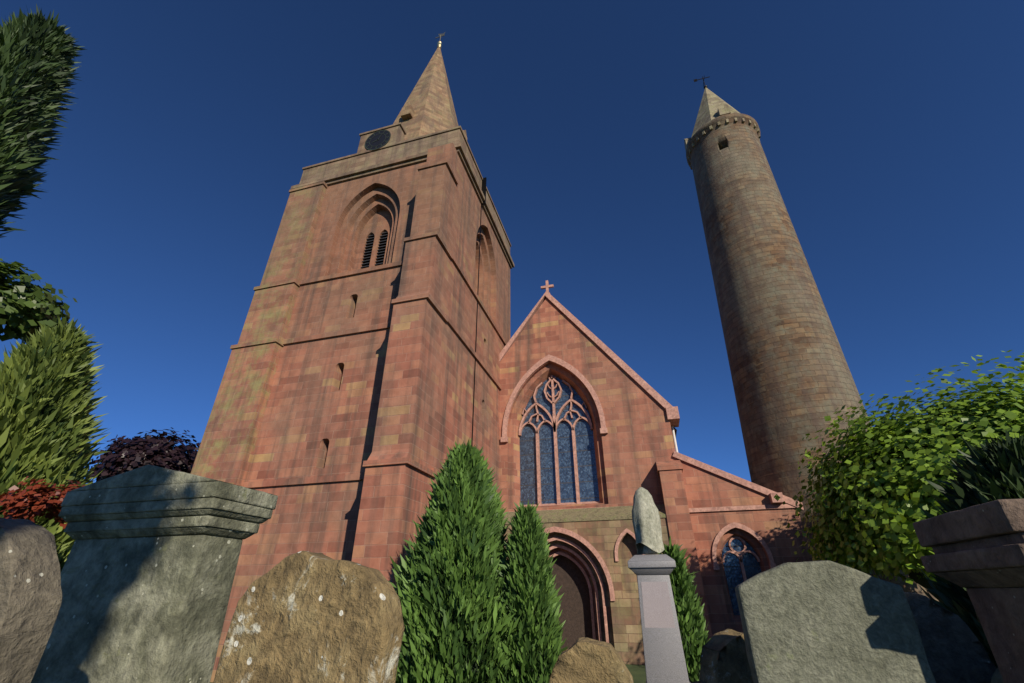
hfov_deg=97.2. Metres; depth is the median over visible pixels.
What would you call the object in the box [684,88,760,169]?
round tower cap
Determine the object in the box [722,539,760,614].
window glass
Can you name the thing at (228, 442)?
tower pilaster
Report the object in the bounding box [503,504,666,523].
bay ledge
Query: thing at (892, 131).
sky
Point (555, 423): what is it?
great window tracery
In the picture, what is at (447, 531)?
conifer
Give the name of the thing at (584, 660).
stone
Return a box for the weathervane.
[435,32,444,48]
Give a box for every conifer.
[0,317,111,572]
[390,437,524,682]
[476,499,567,682]
[657,535,710,681]
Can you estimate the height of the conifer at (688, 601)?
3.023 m
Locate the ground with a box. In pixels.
[210,664,645,682]
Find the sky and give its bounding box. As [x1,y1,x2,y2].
[0,0,1023,483]
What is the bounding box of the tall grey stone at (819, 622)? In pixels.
[735,561,935,682]
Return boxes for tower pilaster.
[190,181,327,486]
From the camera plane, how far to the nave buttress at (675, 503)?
17.21 m
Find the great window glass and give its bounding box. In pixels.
[520,376,599,504]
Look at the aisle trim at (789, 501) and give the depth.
17.22 m
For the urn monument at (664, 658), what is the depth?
6.57 m
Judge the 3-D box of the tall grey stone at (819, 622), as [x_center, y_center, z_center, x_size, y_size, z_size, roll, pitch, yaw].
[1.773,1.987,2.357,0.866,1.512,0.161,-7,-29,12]
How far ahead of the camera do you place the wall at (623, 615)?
17.15 m
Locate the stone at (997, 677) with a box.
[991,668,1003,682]
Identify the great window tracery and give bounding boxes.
[518,375,592,505]
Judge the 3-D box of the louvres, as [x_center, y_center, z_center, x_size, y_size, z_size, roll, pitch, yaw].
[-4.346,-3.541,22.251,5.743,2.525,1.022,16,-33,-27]
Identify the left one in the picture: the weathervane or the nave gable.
the weathervane
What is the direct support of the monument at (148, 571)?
on the ground
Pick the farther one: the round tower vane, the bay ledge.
the round tower vane
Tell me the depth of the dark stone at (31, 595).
2.01 m
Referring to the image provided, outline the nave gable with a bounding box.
[499,298,676,640]
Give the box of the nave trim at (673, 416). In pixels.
[499,280,679,642]
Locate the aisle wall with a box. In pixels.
[678,459,837,632]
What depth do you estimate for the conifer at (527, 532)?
7.90 m
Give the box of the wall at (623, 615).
[504,518,669,664]
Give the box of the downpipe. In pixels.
[671,426,677,451]
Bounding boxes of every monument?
[31,465,277,682]
[627,554,689,682]
[913,499,1023,682]
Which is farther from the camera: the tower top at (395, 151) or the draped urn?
the tower top at (395, 151)
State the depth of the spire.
29.17 m
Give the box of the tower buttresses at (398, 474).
[210,143,506,681]
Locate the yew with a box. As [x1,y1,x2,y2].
[915,429,1023,668]
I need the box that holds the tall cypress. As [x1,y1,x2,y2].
[0,4,87,237]
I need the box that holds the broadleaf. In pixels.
[0,257,77,344]
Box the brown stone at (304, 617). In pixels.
[213,551,404,682]
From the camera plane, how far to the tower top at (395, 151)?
23.09 m
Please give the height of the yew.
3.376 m
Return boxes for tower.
[220,155,510,639]
[686,113,938,600]
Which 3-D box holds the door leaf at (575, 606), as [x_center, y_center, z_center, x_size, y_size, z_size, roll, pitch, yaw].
[2.067,10.556,17.988,2.300,3.780,0.001,-8,-30,14]
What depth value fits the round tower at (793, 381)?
20.80 m
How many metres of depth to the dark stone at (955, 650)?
3.15 m
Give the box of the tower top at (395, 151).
[291,122,513,268]
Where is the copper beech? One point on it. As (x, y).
(135, 452)
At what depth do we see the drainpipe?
21.47 m
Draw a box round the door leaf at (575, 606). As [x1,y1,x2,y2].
[550,555,592,648]
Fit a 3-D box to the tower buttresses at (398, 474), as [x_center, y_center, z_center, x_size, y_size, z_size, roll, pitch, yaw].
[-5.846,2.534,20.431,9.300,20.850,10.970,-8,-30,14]
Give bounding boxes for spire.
[393,47,466,140]
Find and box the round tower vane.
[694,76,709,88]
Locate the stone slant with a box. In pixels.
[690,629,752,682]
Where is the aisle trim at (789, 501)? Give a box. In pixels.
[672,451,803,633]
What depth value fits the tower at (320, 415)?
17.77 m
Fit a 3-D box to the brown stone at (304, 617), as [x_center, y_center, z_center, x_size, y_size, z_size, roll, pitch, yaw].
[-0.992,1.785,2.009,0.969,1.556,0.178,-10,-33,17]
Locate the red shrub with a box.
[0,476,85,534]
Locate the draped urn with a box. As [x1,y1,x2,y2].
[632,487,664,554]
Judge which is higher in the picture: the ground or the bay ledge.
the bay ledge
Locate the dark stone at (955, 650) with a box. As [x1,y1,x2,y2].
[904,592,995,682]
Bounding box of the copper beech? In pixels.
[84,427,200,483]
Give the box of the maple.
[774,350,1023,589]
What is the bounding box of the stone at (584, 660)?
[549,637,633,682]
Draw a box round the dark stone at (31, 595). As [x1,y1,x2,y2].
[0,518,62,682]
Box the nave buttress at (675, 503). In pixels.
[656,460,713,639]
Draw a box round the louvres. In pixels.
[362,232,387,267]
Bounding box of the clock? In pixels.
[365,130,390,149]
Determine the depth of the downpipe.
20.17 m
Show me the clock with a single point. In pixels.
(377, 139)
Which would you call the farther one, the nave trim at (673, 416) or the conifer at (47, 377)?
the nave trim at (673, 416)
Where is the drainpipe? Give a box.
[471,177,486,446]

